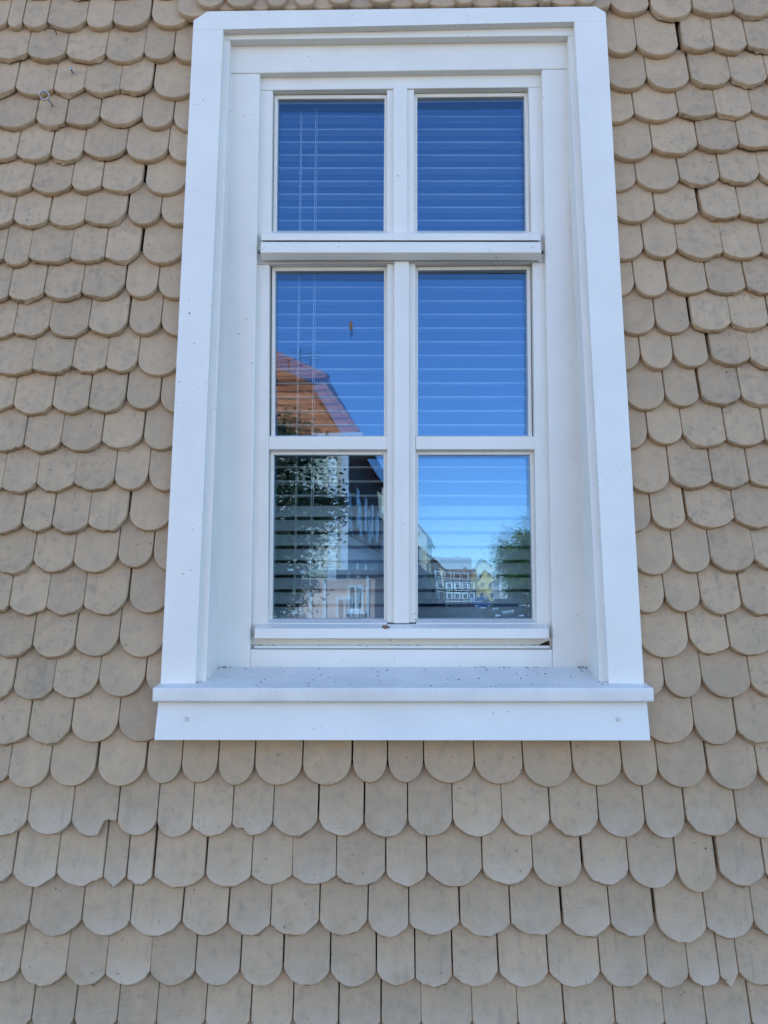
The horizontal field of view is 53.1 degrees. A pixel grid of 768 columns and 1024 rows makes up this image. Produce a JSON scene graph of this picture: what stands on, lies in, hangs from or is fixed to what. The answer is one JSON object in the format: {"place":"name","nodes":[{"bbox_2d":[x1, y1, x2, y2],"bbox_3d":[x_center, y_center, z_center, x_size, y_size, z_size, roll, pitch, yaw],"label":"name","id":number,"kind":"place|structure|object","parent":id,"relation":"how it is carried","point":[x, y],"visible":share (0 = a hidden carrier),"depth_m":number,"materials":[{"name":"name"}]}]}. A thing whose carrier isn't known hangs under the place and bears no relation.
{"place":"outdoors","nodes":[
{"label":"outdoors","id":0,"kind":"place"},
{"bbox_2d":[0,0,767,1023],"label":"house","id":1,"kind":"structure","parent":0,"point":[424,820],"depth_m":1.44,"materials":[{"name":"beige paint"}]},
{"bbox_2d":[39,90,53,106],"bbox_3d":[-0.683,-0.836,1.558,0.020,0.017,0.039,0,-6,0],"label":"screw eye","id":2,"kind":"object","parent":1,"relation":"attached to","point":[41,98],"visible":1,"depth_m":1.54,"materials":[{"name":"silver metal"}]},
{"bbox_2d":[274,103,530,623],"bbox_3d":[0.045,-0.370,1.650,0.594,1.247,0.040,0,-6,0],"label":"venetian blind","id":3,"kind":"object","parent":1,"relation":"attached to","point":[295,569],"visible":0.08,"depth_m":1.63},
{"bbox_2d":[152,6,653,740],"bbox_3d":[0.033,-0.325,1.496,0.855,1.458,0.236,0,-6,0],"label":"window","id":4,"kind":"structure","parent":1,"relation":"in","point":[219,605],"depth_m":1.52,"materials":[{"name":"white paint"}]},
{"bbox_2d":[189,624,606,685],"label":"dirt crumbs","id":5,"kind":"object","parent":4,"relation":"on","point":[424,669],"visible":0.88,"depth_m":1.45,"materials":[{"name":"brown soil"}]}
]}

